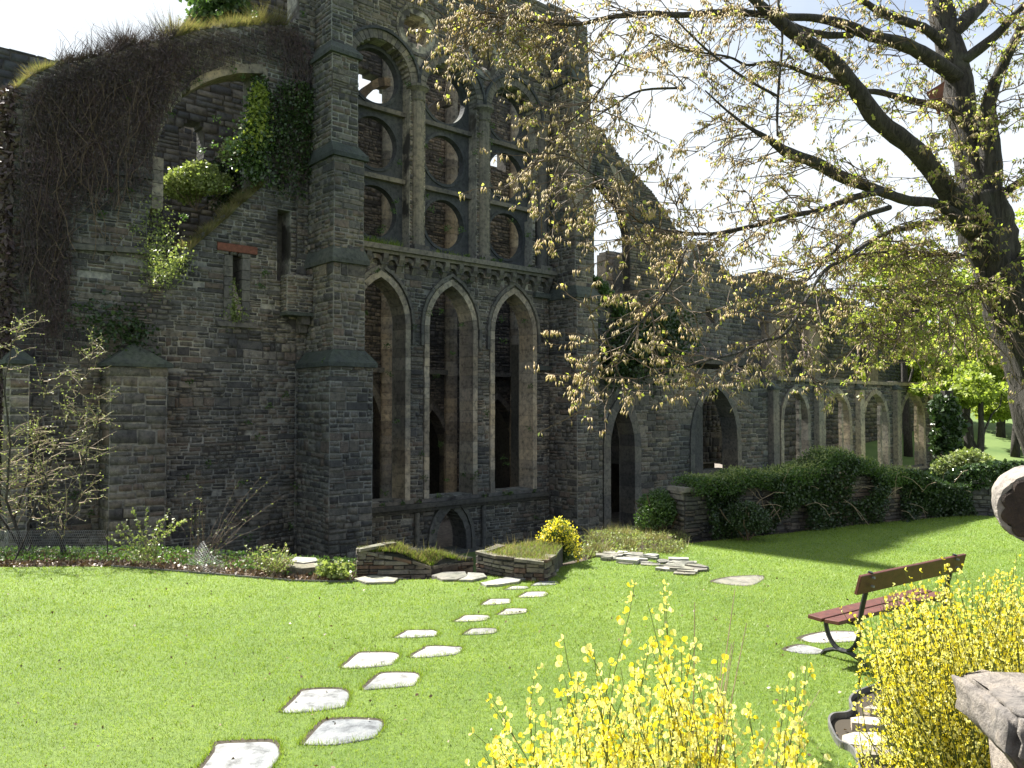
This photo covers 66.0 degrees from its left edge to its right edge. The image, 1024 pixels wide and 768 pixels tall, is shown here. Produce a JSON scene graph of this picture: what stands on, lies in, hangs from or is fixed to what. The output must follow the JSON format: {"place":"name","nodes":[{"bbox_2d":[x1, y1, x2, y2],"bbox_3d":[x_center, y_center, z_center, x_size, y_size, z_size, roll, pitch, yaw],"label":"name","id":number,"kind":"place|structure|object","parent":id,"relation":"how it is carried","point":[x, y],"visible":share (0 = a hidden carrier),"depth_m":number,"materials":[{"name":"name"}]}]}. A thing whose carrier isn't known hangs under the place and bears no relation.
{"place":"outdoors","nodes":[
{"label":"outdoors","id":0,"kind":"place"},
{"bbox_2d":[7,516,950,575],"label":"soil bank","id":1,"kind":"structure","parent":0,"point":[567,563],"depth_m":14.00,"materials":[{"name":"brown soil"}]},
{"bbox_2d":[0,308,107,550],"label":"young tree","id":2,"kind":"object","parent":1,"relation":"on","point":[6,499],"visible":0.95,"depth_m":14.81,"materials":[{"name":"green plant"}]},
{"bbox_2d":[0,528,107,553],"bbox_3d":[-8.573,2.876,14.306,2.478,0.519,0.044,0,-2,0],"label":"plants","id":3,"kind":"object","parent":1,"relation":"on","point":[62,543],"visible":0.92,"depth_m":14.30,"materials":[{"name":"green plant"}]},
{"bbox_2d":[8,383,120,554],"bbox_3d":[-8.241,1.568,14.486,1.730,3.199,1.643,1,-2,-35],"label":"young tree","id":4,"kind":"object","parent":1,"relation":"on","point":[60,511],"visible":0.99,"depth_m":14.40,"materials":[{"name":"green plant"}]},
{"bbox_2d":[106,507,187,567],"bbox_3d":[-6.107,2.591,13.318,1.380,1.079,0.504,0,-2,0],"label":"shrub","id":5,"kind":"object","parent":1,"relation":"on","point":[147,555],"visible":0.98,"depth_m":13.29,"materials":[{"name":"plant"}]},
{"bbox_2d":[0,547,356,581],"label":"leaf litter","id":6,"kind":"object","parent":1,"relation":"on","point":[236,570],"visible":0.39,"depth_m":13.32,"materials":[{"name":"brown plant"}]},
{"bbox_2d":[0,544,356,576],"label":"bed weeds","id":7,"kind":"object","parent":1,"relation":"on","point":[34,554],"visible":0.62,"depth_m":13.98,"materials":[{"name":"green plant"}]},
{"bbox_2d":[163,471,272,556],"bbox_3d":[-5.348,2.388,14.432,2.324,1.652,0.723,0,-2,0],"label":"bare shrub","id":8,"kind":"object","parent":1,"relation":"on","point":[211,547],"visible":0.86,"depth_m":14.28,"materials":[{"name":"brown plant"}]},
{"bbox_2d":[244,542,296,578],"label":"pinkish shrub","id":9,"kind":"object","parent":1,"relation":"on","point":[270,564],"visible":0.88,"depth_m":12.55,"materials":[{"name":"green plant"}]},
{"bbox_2d":[286,563,318,579],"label":"stone block","id":10,"kind":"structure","parent":1,"relation":"on","point":[296,568],"depth_m":12.51,"materials":[{"name":"grey stone"}]},
{"bbox_2d":[314,558,353,580],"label":"leafy plant","id":11,"kind":"object","parent":1,"relation":"on","point":[325,568],"visible":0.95,"depth_m":12.17,"materials":[{"name":"green plant"}]},
{"bbox_2d":[356,538,473,579],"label":"garden wall","id":12,"kind":"structure","parent":1,"relation":"on","point":[392,558],"depth_m":12.59,"materials":[{"name":"stone"}]},
{"bbox_2d":[432,571,466,581],"bbox_3d":[-0.979,3.048,12.388,0.570,0.093,0.590,0,-2,0],"label":"flagstone","id":13,"kind":"object","parent":1,"relation":"on","point":[448,576],"visible":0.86,"depth_m":12.32,"materials":[{"name":"stone"}]},
{"bbox_2d":[475,532,564,580],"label":"garden wall","id":14,"kind":"structure","parent":1,"relation":"on","point":[535,561],"depth_m":12.50,"materials":[{"name":"stone"}]},
{"bbox_2d":[535,516,582,561],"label":"yellow green bush","id":15,"kind":"object","parent":1,"relation":"on","point":[560,533],"visible":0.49,"depth_m":13.55,"materials":[{"name":"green plant"}]},
{"bbox_2d":[633,486,678,530],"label":"round bush","id":16,"kind":"object","parent":1,"relation":"on","point":[657,507],"visible":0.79,"depth_m":16.13,"materials":[{"name":"green plant"}]},
{"bbox_2d":[666,475,994,541],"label":"garden wall","id":17,"kind":"structure","parent":1,"relation":"on","point":[693,517],"depth_m":17.15,"materials":[{"name":"stone"}]},
{"bbox_2d":[671,445,977,540],"bbox_3d":[7.545,2.381,18.018,8.920,2.016,1.307,1,-2,-27],"label":"ivy hedge","id":18,"kind":"object","parent":17,"relation":"on","point":[794,479],"visible":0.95,"depth_m":17.64,"materials":[{"name":"green plant"}]},
{"bbox_2d":[939,458,1023,492],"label":"ivy mound","id":19,"kind":"object","parent":17,"relation":"on","point":[983,471],"visible":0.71,"depth_m":19.94,"materials":[{"name":"green plant"}]},
{"bbox_2d":[929,446,994,474],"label":"pale bush","id":20,"kind":"object","parent":1,"relation":"on","point":[957,458],"visible":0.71,"depth_m":21.77,"materials":[{"name":"green plant"}]},
{"bbox_2d":[0,515,1023,767],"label":"lawn","id":21,"kind":"structure","parent":0,"point":[466,742],"depth_m":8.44,"materials":[{"name":"green plant"}]},
{"bbox_2d":[203,742,278,767],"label":"stepping stone","id":22,"kind":"object","parent":21,"relation":"on","point":[253,755],"visible":0.94,"depth_m":6.00,"materials":[{"name":"white stone"}]},
{"bbox_2d":[111,565,402,582],"bbox_3d":[-4.255,3.083,12.510,5.140,0.130,0.457,0,-2,11],"label":"lawn edging","id":23,"kind":"object","parent":21,"relation":"on","point":[280,579],"visible":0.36,"depth_m":12.42,"materials":[{"name":"stone"}]},
{"bbox_2d":[283,689,348,712],"bbox_3d":[-1.746,2.897,7.154,0.523,0.063,0.578,0,-2,0],"label":"stepping stone","id":24,"kind":"object","parent":21,"relation":"on","point":[317,698],"visible":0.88,"depth_m":7.14,"materials":[{"name":"white stone"}]},
{"bbox_2d":[304,719,382,745],"bbox_3d":[-1.359,2.875,6.462,0.565,0.063,0.518,0,-2,0],"label":"stepping stone","id":25,"kind":"object","parent":21,"relation":"on","point":[329,730],"visible":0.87,"depth_m":6.45,"materials":[{"name":"white stone"}]},
{"bbox_2d":[354,575,397,584],"bbox_3d":[-2.096,3.038,12.083,0.679,0.093,0.481,-1,-2,25],"label":"flagstone","id":26,"kind":"object","parent":21,"relation":"on","point":[370,580],"visible":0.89,"depth_m":12.06,"materials":[{"name":"stone"}]},
{"bbox_2d":[397,630,436,637],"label":"stepping stone","id":27,"kind":"object","parent":21,"relation":"on","point":[410,633],"visible":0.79,"depth_m":9.26,"materials":[{"name":"grey stone"}]},
{"bbox_2d":[459,572,486,581],"bbox_3d":[-0.578,3.045,12.298,0.377,0.093,0.561,0,-2,11],"label":"flagstone","id":28,"kind":"object","parent":21,"relation":"on","point":[471,577],"visible":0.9,"depth_m":12.21,"materials":[{"name":"stone"}]},
{"bbox_2d":[481,578,520,586],"bbox_3d":[-0.133,3.035,11.988,0.715,0.093,0.345,1,-2,-31],"label":"flagstone","id":29,"kind":"object","parent":21,"relation":"on","point":[499,582],"visible":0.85,"depth_m":11.88,"materials":[{"name":"stone"}]},
{"bbox_2d":[1,570,1018,767],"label":"fallen leaves","id":30,"kind":"object","parent":21,"relation":"on","point":[416,694],"visible":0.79,"depth_m":8.21,"materials":[{"name":"brown plant"}]},
{"bbox_2d":[199,575,853,767],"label":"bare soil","id":31,"kind":"structure","parent":21,"relation":"on","point":[306,737],"depth_m":7.46,"materials":[{"name":"brown soil"}]},
{"bbox_2d":[343,652,398,668],"bbox_3d":[-1.473,2.933,8.300,0.534,0.063,0.513,0,-2,0],"label":"stepping stone","id":32,"kind":"object","parent":31,"relation":"on","point":[365,658],"visible":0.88,"depth_m":8.30,"materials":[{"name":"white stone"}]},
{"bbox_2d":[364,673,419,689],"bbox_3d":[-1.155,2.913,7.665,0.494,0.063,0.475,0,-2,0],"label":"stepping stone","id":33,"kind":"object","parent":31,"relation":"on","point":[382,679],"visible":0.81,"depth_m":7.66,"materials":[{"name":"white stone"}]},
{"bbox_2d":[411,646,460,657],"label":"stepping stone","id":34,"kind":"object","parent":31,"relation":"on","point":[437,649],"visible":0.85,"depth_m":8.58,"materials":[{"name":"white stone"}]},
{"bbox_2d":[596,550,708,575],"bbox_3d":[2.350,3.062,13.706,1.108,0.107,2.500,2,-2,-41],"label":"stone strip","id":35,"kind":"object","parent":21,"relation":"on","point":[679,565],"visible":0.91,"depth_m":13.48,"materials":[{"name":"grey stone"}]},
{"bbox_2d":[406,0,1023,455],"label":"hornbeam tree","id":36,"kind":"object","parent":21,"relation":"on","point":[972,206],"visible":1,"depth_m":8.52,"materials":[{"name":"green plant"}]},
{"bbox_2d":[926,81,944,115],"bbox_3d":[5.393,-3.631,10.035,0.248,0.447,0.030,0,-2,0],"label":"birdhouse","id":37,"kind":"object","parent":36,"relation":"hanging from","point":[940,87],"visible":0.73,"depth_m":10.02,"materials":[{"name":"brown wood"}]},
{"bbox_2d":[713,576,763,585],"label":"ground slab","id":38,"kind":"structure","parent":21,"relation":"on","point":[743,580],"depth_m":12.13,"materials":[{"name":"stone"}]},
{"bbox_2d":[720,500,779,540],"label":"bush","id":39,"kind":"object","parent":21,"relation":"on","point":[750,516],"visible":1,"depth_m":15.81,"materials":[{"name":"green plant"}]},
{"bbox_2d":[786,645,821,654],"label":"stepping stone","id":40,"kind":"object","parent":21,"relation":"on","point":[798,649],"visible":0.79,"depth_m":8.65,"materials":[{"name":"grey stone"}]},
{"bbox_2d":[803,632,856,643],"bbox_3d":[3.733,2.960,9.144,0.826,0.063,0.397,0,-2,-10],"label":"stepping stone","id":41,"kind":"object","parent":21,"relation":"on","point":[838,637],"visible":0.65,"depth_m":9.10,"materials":[{"name":"grey stone"}]},
{"bbox_2d":[828,682,879,767],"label":"bed edging","id":42,"kind":"object","parent":21,"relation":"on","point":[848,747],"visible":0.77,"depth_m":6.70,"materials":[{"name":"stone"}]},
{"bbox_2d":[808,553,965,667],"bbox_3d":[4.177,2.440,8.726,2.250,1.006,0.637,1,-2,-35],"label":"park bench","id":43,"kind":"object","parent":21,"relation":"on","point":[868,582],"visible":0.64,"depth_m":8.43,"materials":[{"name":"red paint"}]},
{"bbox_2d":[831,683,967,767],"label":"broom bed","id":44,"kind":"object","parent":21,"relation":"on","point":[839,725],"visible":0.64,"depth_m":6.69,"materials":[{"name":"brown"}]},
{"bbox_2d":[842,732,888,748],"bbox_3d":[2.773,2.815,6.194,0.405,0.066,0.242,0,-2,0],"label":"bed stone","id":45,"kind":"object","parent":44,"relation":"on","point":[849,738],"visible":0.48,"depth_m":6.20,"materials":[{"name":"white stone"}]},
{"bbox_2d":[851,716,888,732],"bbox_3d":[2.949,2.818,6.518,0.308,0.079,0.176,0,-2,0],"label":"bed stone","id":46,"kind":"object","parent":44,"relation":"on","point":[868,723],"visible":0.56,"depth_m":6.47,"materials":[{"name":"white stone"}]},
{"bbox_2d":[855,746,906,764],"bbox_3d":[2.805,2.802,5.969,0.426,0.077,0.217,0,-2,0],"label":"bed stone","id":47,"kind":"object","parent":44,"relation":"on","point":[873,754],"visible":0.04,"depth_m":5.91,"materials":[{"name":"white stone"}]},
{"bbox_2d":[839,553,1023,767],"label":"broom bush","id":48,"kind":"object","parent":21,"relation":"on","point":[938,729],"visible":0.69,"depth_m":3.92,"materials":[{"name":"yellow plant"}]},
{"bbox_2d":[0,0,1023,332],"label":"sky","id":49,"kind":"structure","parent":0,"point":[27,26],"materials":[{"name":"white"}]},
{"bbox_2d":[458,522,666,572],"bbox_3d":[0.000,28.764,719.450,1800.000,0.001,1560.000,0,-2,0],"label":"ground","id":50,"kind":"structure","parent":0,"point":[472,554],"depth_m":32.02,"materials":[{"name":"brown soil"}]},
{"bbox_2d":[0,19,313,558],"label":"ivy clad wall","id":51,"kind":"structure","parent":50,"relation":"on","point":[173,428],"depth_m":25.23,"materials":[{"name":"stone"}]},
{"bbox_2d":[8,56,63,89],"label":"wall top grass","id":52,"kind":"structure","parent":51,"relation":"on","point":[41,68],"depth_m":22.96,"materials":[{"name":"green plant"}]},
{"bbox_2d":[63,289,165,356],"bbox_3d":[-12.078,-1.617,24.080,2.478,2.768,3.060,-2,-2,42],"label":"ivy","id":53,"kind":"object","parent":51,"relation":"attached to","point":[137,335],"visible":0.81,"depth_m":23.87,"materials":[{"name":"green plant"}]},
{"bbox_2d":[42,3,193,64],"bbox_3d":[-12.151,-10.746,24.893,2.910,2.661,4.649,-2,-2,42],"label":"wall top brush","id":54,"kind":"object","parent":51,"relation":"on","point":[123,41],"depth_m":24.43,"materials":[{"name":"plant"}]},
{"bbox_2d":[0,18,315,539],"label":"climbing vine","id":55,"kind":"object","parent":51,"relation":"attached to","point":[8,180],"visible":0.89,"depth_m":23.36,"materials":[{"name":"plant"}]},
{"bbox_2d":[120,195,197,301],"bbox_3d":[-11.262,-4.367,24.955,2.371,3.502,2.098,0,-2,-15],"label":"hanging ivy","id":56,"kind":"object","parent":51,"relation":"attached to","point":[174,266],"visible":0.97,"depth_m":24.90,"materials":[{"name":"green plant"}]},
{"bbox_2d":[163,158,239,210],"bbox_3d":[-10.943,-6.965,27.554,2.854,1.851,1.643,0,-2,0],"label":"elder bush","id":57,"kind":"object","parent":51,"relation":"on","point":[197,179],"visible":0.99,"depth_m":27.27,"materials":[{"name":"green plant"}]},
{"bbox_2d":[177,208,235,251],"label":"slope grass","id":58,"kind":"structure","parent":51,"relation":"on","point":[192,242],"depth_m":26.14,"materials":[{"name":"green plant"}]},
{"bbox_2d":[146,0,293,38],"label":"wall top grass","id":59,"kind":"structure","parent":51,"relation":"on","point":[222,23],"depth_m":26.84,"materials":[{"name":"green plant"}]},
{"bbox_2d":[203,154,241,210],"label":"dark ivy clump","id":60,"kind":"object","parent":51,"relation":"attached to","point":[225,196],"visible":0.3,"depth_m":28.64,"materials":[{"name":"green plant"}]},
{"bbox_2d":[216,139,240,166],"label":"elder sprig","id":61,"kind":"object","parent":51,"relation":"attached to","point":[227,154],"visible":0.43,"depth_m":28.31,"materials":[{"name":"green plant"}]},
{"bbox_2d":[219,278,253,328],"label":"window sprig","id":62,"kind":"object","parent":51,"relation":"attached to","point":[233,314],"depth_m":26.64,"materials":[{"name":"green plant"}]},
{"bbox_2d":[217,179,267,214],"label":"slope grass","id":63,"kind":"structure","parent":51,"relation":"on","point":[241,197],"depth_m":26.98,"materials":[{"name":"green plant"}]},
{"bbox_2d":[217,74,282,192],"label":"ivy column","id":64,"kind":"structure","parent":51,"relation":"attached to","point":[252,167],"depth_m":27.01,"materials":[{"name":"green plant"}]},
{"bbox_2d":[233,81,274,171],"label":"ivy column shoots","id":65,"kind":"object","parent":64,"relation":"attached to","point":[260,101],"visible":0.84,"depth_m":26.94,"materials":[{"name":"green plant"}]},
{"bbox_2d":[263,73,318,208],"bbox_3d":[-7.699,-8.605,28.101,2.536,4.754,1.072,1,-2,-37],"label":"creeper","id":66,"kind":"object","parent":51,"relation":"attached to","point":[297,109],"visible":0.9,"depth_m":27.97,"materials":[{"name":"green plant"}]},
{"bbox_2d":[287,0,600,578],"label":"transept front","id":67,"kind":"structure","parent":50,"relation":"on","point":[340,512],"depth_m":31.83,"materials":[{"name":"stone"}]},
{"bbox_2d":[69,0,603,541],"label":"wall weeds","id":68,"kind":"object","parent":67,"relation":"attached to","point":[89,514],"depth_m":30.12,"materials":[{"name":"green plant"}]},
{"bbox_2d":[365,264,415,507],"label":"lancet window","id":69,"kind":"structure","parent":67,"relation":"in","point":[395,298],"depth_m":31.19,"materials":[{"name":"grey stone"}]},
{"bbox_2d":[359,77,452,113],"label":"vault remains","id":70,"kind":"object","parent":67,"relation":"attached to","point":[384,83],"visible":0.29,"depth_m":34.45,"materials":[{"name":"stone"}]},
{"bbox_2d":[420,273,481,502],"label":"lancet window","id":71,"kind":"structure","parent":67,"relation":"in","point":[464,308],"depth_m":33.32,"materials":[{"name":"grey stone"}]},
{"bbox_2d":[486,283,540,496],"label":"lancet window","id":72,"kind":"structure","parent":67,"relation":"in","point":[527,397],"depth_m":35.59,"materials":[{"name":"grey stone"}]},
{"bbox_2d":[511,279,936,530],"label":"nave side wall","id":73,"kind":"structure","parent":50,"relation":"on","point":[660,447],"depth_m":45.76,"materials":[{"name":"stone"}]},
{"bbox_2d":[597,250,619,286],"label":"slab wall","id":74,"kind":"structure","parent":73,"relation":"on","point":[602,269],"depth_m":49.69,"materials":[{"name":"grey stone"}]},
{"bbox_2d":[593,275,633,336],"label":"wall ivy","id":75,"kind":"object","parent":73,"relation":"attached to","point":[604,288],"depth_m":38.78,"materials":[{"name":"green plant"}]},
{"bbox_2d":[603,393,641,528],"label":"doorway","id":76,"kind":"structure","parent":73,"relation":"in","point":[630,445],"depth_m":40.06,"materials":[{"name":"grey stone"}]},
{"bbox_2d":[598,288,715,408],"bbox_3d":[6.630,-2.204,39.939,8.963,7.103,6.242,2,-3,-44],"label":"dark wall ivy","id":77,"kind":"object","parent":73,"relation":"attached to","point":[670,328],"depth_m":39.34,"materials":[{"name":"green plant"}]},
{"bbox_2d":[610,243,744,463],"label":"broken tower wall","id":78,"kind":"structure","parent":73,"relation":"on","point":[727,332],"depth_m":50.47,"materials":[{"name":"stone"}]},
{"bbox_2d":[780,386,810,473],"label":"ruined window","id":79,"kind":"structure","parent":73,"relation":"in","point":[803,417],"depth_m":51.16,"materials":[{"name":"stone"}]},
{"bbox_2d":[824,387,852,472],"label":"ruined window","id":80,"kind":"structure","parent":73,"relation":"in","point":[844,409],"depth_m":54.98,"materials":[{"name":"stone"}]},
{"bbox_2d":[865,389,890,466],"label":"ruined window","id":81,"kind":"structure","parent":73,"relation":"in","point":[883,426],"depth_m":58.97,"materials":[{"name":"stone"}]},
{"bbox_2d":[901,392,926,469],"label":"ruined window","id":82,"kind":"structure","parent":73,"relation":"in","point":[919,414],"depth_m":63.19,"materials":[{"name":"stone"}]},
{"bbox_2d":[736,270,912,381],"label":"clerestory wall","id":83,"kind":"structure","parent":50,"relation":"on","point":[752,330],"depth_m":74.27,"materials":[{"name":"stone"}]},
{"bbox_2d":[783,395,925,461],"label":"nave inner wall","id":84,"kind":"structure","parent":50,"relation":"on","point":[832,430],"depth_m":71.95,"materials":[{"name":"stone"}]},
{"bbox_2d":[436,464,721,547],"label":"church floor","id":85,"kind":"structure","parent":0,"point":[444,535],"depth_m":38.10,"materials":[{"name":"grey stone"}]},
{"bbox_2d":[0,47,54,120],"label":"wall","id":86,"kind":"structure","parent":85,"relation":"on","point":[12,61],"depth_m":26.07,"materials":[{"name":"stone"}]},
{"bbox_2d":[179,126,196,165],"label":"wing wall","id":87,"kind":"structure","parent":85,"relation":"on","point":[187,143],"depth_m":35.11,"materials":[{"name":"grey stone"}]},
{"bbox_2d":[147,0,286,278],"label":"back wall","id":88,"kind":"structure","parent":85,"relation":"on","point":[196,110],"depth_m":31.04,"materials":[{"name":"grey stone"}]},
{"bbox_2d":[178,0,262,24],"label":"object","id":89,"kind":"object","parent":88,"relation":"on","point":[211,7],"visible":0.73,"depth_m":30.86,"materials":[{"name":"green plant"}]},
{"bbox_2d":[358,24,518,520],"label":"wall","id":90,"kind":"structure","parent":85,"relation":"on","point":[374,143],"depth_m":42.03,"materials":[{"name":"stone"}]},
{"bbox_2d":[591,121,683,325],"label":"flying buttress","id":91,"kind":"structure","parent":90,"relation":"attached to","point":[647,195],"depth_m":42.51,"materials":[{"name":"stone"}]},
{"bbox_2d":[372,407,509,493],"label":"aisle back wall","id":92,"kind":"structure","parent":85,"relation":"on","point":[502,476],"depth_m":51.03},
{"bbox_2d":[572,519,693,558],"bbox_3d":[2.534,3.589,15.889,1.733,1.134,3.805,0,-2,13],"label":"overgrown bank","id":93,"kind":"structure","parent":0,"point":[641,547],"depth_m":15.06,"materials":[{"name":"green plant"}]},
{"bbox_2d":[785,410,1023,479],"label":"meadow","id":94,"kind":"structure","parent":0,"point":[997,448],"depth_m":74.89,"materials":[{"name":"green plant"}]},
{"bbox_2d":[850,238,969,456],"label":"park tree","id":95,"kind":"object","parent":94,"relation":"on","point":[907,439],"visible":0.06,"depth_m":69.69,"materials":[{"name":"green plant"}]},
{"bbox_2d":[908,270,966,382],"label":"park tree","id":96,"kind":"object","parent":94,"relation":"on","point":[916,376],"visible":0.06,"depth_m":88.58,"materials":[{"name":"green plant"}]},
{"bbox_2d":[926,391,971,479],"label":"dark yew","id":97,"kind":"object","parent":94,"relation":"on","point":[947,434],"visible":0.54,"depth_m":47.42,"materials":[{"name":"green plant"}]},
{"bbox_2d":[903,293,1000,474],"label":"park tree","id":98,"kind":"object","parent":94,"relation":"on","point":[951,371],"visible":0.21,"depth_m":61.17,"materials":[{"name":"green plant"}]},
{"bbox_2d":[907,362,1009,478],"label":"park tree","id":99,"kind":"object","parent":94,"relation":"on","point":[975,389],"visible":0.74,"depth_m":57.76,"materials":[{"name":"green plant"}]},
{"bbox_2d":[940,304,1005,437],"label":"park tree","id":100,"kind":"object","parent":94,"relation":"on","point":[1000,430],"visible":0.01,"depth_m":79.66,"materials":[{"name":"green plant"}]},
{"bbox_2d":[936,259,1019,457],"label":"park tree","id":101,"kind":"object","parent":94,"relation":"on","point":[1001,414],"visible":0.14,"depth_m":71.09,"materials":[{"name":"green plant"}]},
{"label":"terrace ground","id":102,"kind":"structure","parent":0,"visible":0},
{"bbox_2d":[465,579,830,767],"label":"broom bush","id":103,"kind":"object","parent":102,"relation":"on","point":[675,734],"visible":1,"depth_m":2.50,"materials":[{"name":"yellow plant"}]},
{"bbox_2d":[989,739,1013,767],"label":"stone support","id":104,"kind":"object","parent":102,"relation":"on","point":[998,759],"visible":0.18,"depth_m":2.63,"materials":[{"name":"beige stone"}]},
{"bbox_2d":[951,669,1023,767],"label":"stone block","id":105,"kind":"structure","parent":104,"relation":"on","point":[989,705],"depth_m":2.45,"materials":[{"name":"grey stone"}]},
{"bbox_2d":[991,465,1023,540],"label":"carved roundel","id":106,"kind":"object","parent":102,"relation":"on","point":[1007,498],"visible":1,"depth_m":2.82,"materials":[{"name":"stone"}]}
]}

